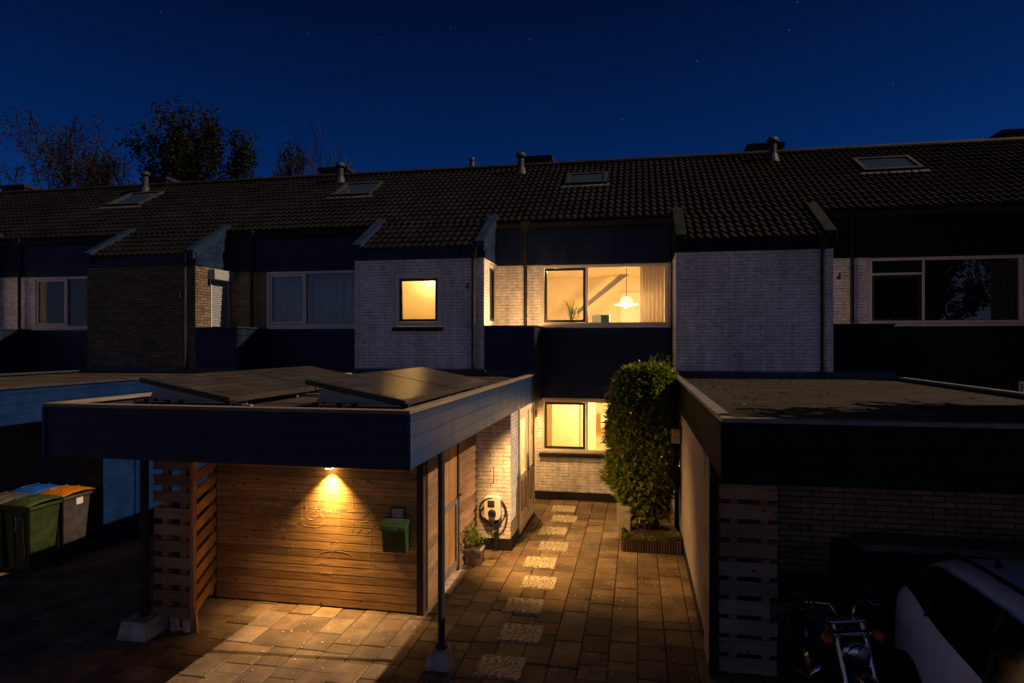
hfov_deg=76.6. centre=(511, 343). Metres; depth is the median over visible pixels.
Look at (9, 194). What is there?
row house
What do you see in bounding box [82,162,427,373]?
row house
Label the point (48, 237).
row house
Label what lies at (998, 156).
row house
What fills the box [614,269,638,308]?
pendant lamp
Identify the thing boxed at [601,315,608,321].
door
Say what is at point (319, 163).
tree
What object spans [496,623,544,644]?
stepping stone
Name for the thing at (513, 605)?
stepping stone
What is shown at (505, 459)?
porch
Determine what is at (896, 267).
window
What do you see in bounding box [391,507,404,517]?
house plaque
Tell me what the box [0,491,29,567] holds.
wheelie bin
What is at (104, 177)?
tree
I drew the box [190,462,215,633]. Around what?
pallet screen
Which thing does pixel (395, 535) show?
mailbox
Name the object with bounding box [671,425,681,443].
wall lamp
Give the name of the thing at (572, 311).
house plant
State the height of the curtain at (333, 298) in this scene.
1.320 m
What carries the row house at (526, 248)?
on the ground
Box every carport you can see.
[0,370,226,425]
[42,372,534,649]
[675,374,1023,675]
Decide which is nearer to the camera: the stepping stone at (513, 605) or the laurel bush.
the stepping stone at (513, 605)
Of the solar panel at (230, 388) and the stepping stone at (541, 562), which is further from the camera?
the stepping stone at (541, 562)
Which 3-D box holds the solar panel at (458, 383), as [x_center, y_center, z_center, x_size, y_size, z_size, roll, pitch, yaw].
[-0.928,0.495,8.639,1.170,0.300,1.690,0,0,11]
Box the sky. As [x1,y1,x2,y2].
[0,0,1023,190]
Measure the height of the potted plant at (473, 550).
0.624 m
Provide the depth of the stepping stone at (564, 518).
12.19 m
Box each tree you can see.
[0,98,141,188]
[83,142,137,185]
[114,93,316,181]
[264,121,351,175]
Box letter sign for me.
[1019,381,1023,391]
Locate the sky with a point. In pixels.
(406, 84)
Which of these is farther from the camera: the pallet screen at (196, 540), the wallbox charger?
the wallbox charger
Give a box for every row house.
[0,171,219,373]
[0,184,40,206]
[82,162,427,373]
[352,152,672,504]
[665,137,1023,508]
[938,128,1023,197]
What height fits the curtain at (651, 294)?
1.320 m
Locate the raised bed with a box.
[621,523,682,554]
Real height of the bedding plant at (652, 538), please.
0.108 m
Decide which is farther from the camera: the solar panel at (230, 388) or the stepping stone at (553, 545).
the stepping stone at (553, 545)
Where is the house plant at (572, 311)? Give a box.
[564,300,581,322]
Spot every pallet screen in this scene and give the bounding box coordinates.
[153,461,189,632]
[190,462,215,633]
[718,474,777,675]
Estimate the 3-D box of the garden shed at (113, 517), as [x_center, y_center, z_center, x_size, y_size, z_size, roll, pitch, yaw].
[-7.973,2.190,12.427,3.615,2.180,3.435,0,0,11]
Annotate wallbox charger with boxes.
[479,495,506,550]
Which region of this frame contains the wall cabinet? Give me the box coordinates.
[592,314,609,321]
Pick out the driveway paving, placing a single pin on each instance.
(77, 613)
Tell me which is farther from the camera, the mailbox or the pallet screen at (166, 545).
the mailbox
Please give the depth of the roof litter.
7.78 m
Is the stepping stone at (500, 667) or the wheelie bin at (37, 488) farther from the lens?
the wheelie bin at (37, 488)
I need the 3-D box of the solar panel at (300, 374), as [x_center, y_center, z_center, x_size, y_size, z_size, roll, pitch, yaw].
[-2.708,0.495,9.046,1.180,0.300,1.730,0,0,11]
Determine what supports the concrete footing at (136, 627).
on the driveway paving
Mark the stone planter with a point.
(623, 519)
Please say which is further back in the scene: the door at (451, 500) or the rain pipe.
the rain pipe
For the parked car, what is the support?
on the driveway paving
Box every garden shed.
[0,421,207,547]
[212,433,476,615]
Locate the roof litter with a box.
[684,377,1006,421]
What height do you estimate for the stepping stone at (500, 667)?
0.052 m
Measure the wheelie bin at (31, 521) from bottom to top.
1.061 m
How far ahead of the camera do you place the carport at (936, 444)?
4.97 m
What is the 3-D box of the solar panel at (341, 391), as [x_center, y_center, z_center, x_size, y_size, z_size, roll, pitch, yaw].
[-1.266,0.495,6.922,1.200,0.300,1.770,0,0,11]
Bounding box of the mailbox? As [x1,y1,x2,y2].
[379,517,410,552]
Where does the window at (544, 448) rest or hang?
in the row house at (526, 248)
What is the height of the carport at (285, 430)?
2.547 m
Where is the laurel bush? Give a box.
[596,353,680,530]
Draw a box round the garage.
[679,412,1023,667]
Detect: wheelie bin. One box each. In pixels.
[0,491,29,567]
[0,493,64,570]
[9,483,62,493]
[38,485,94,556]
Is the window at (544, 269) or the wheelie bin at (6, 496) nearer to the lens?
the wheelie bin at (6, 496)
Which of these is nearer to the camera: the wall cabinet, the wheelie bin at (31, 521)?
the wheelie bin at (31, 521)
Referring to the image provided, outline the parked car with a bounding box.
[888,522,1023,682]
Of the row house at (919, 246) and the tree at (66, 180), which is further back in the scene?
the tree at (66, 180)
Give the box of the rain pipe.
[674,413,678,526]
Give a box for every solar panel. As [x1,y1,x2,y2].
[133,371,319,405]
[242,366,349,392]
[301,372,454,411]
[378,367,487,395]
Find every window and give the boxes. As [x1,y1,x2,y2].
[32,276,86,329]
[266,270,354,328]
[392,273,442,330]
[489,263,495,324]
[539,399,662,458]
[541,263,668,327]
[868,255,1023,325]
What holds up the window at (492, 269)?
in the row house at (526, 248)
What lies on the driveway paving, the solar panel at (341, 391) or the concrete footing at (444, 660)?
the concrete footing at (444, 660)
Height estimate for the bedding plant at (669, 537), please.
0.225 m
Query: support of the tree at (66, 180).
on the ground
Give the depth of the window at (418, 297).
13.09 m
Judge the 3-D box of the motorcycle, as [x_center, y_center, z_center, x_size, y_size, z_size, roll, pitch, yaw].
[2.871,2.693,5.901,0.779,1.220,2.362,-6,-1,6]
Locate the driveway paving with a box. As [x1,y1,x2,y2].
[0,499,890,682]
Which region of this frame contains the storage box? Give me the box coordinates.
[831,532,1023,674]
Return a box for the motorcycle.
[758,576,884,682]
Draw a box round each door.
[445,444,462,582]
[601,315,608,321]
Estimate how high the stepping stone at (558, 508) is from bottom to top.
0.052 m
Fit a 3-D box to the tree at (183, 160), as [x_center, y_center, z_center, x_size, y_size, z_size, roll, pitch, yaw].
[-17.310,-5.479,38.066,10.646,17.619,6.878,0,0,-24]
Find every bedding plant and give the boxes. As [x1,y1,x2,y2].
[617,528,640,540]
[646,535,656,539]
[660,529,679,540]
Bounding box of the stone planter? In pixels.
[617,503,630,538]
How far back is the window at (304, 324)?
14.85 m
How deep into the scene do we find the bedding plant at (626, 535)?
10.37 m
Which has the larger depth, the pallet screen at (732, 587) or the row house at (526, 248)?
the row house at (526, 248)
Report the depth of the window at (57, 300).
16.13 m
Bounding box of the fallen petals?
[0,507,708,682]
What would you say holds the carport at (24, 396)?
on the garden shed at (113, 517)
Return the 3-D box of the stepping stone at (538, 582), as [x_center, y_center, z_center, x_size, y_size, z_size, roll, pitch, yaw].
[0.377,3.314,8.952,0.480,0.052,0.460,0,0,11]
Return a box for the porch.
[475,401,534,550]
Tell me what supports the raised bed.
on the driveway paving
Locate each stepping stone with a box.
[472,654,526,681]
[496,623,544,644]
[502,597,544,615]
[520,575,557,589]
[523,556,557,568]
[538,526,567,534]
[538,541,568,551]
[550,515,577,522]
[551,505,576,511]
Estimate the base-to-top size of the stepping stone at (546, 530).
0.052 m
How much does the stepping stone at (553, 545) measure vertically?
0.052 m
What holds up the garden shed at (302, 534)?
on the driveway paving
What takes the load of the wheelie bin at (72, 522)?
on the driveway paving
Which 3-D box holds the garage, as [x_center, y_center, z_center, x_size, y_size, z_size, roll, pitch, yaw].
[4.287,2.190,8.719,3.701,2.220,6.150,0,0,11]
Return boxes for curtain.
[276,274,311,323]
[313,273,354,323]
[640,266,663,321]
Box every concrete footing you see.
[116,611,168,642]
[425,641,457,672]
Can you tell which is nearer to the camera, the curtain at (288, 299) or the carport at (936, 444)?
the carport at (936, 444)
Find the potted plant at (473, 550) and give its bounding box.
[461,520,494,565]
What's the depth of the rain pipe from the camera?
11.13 m

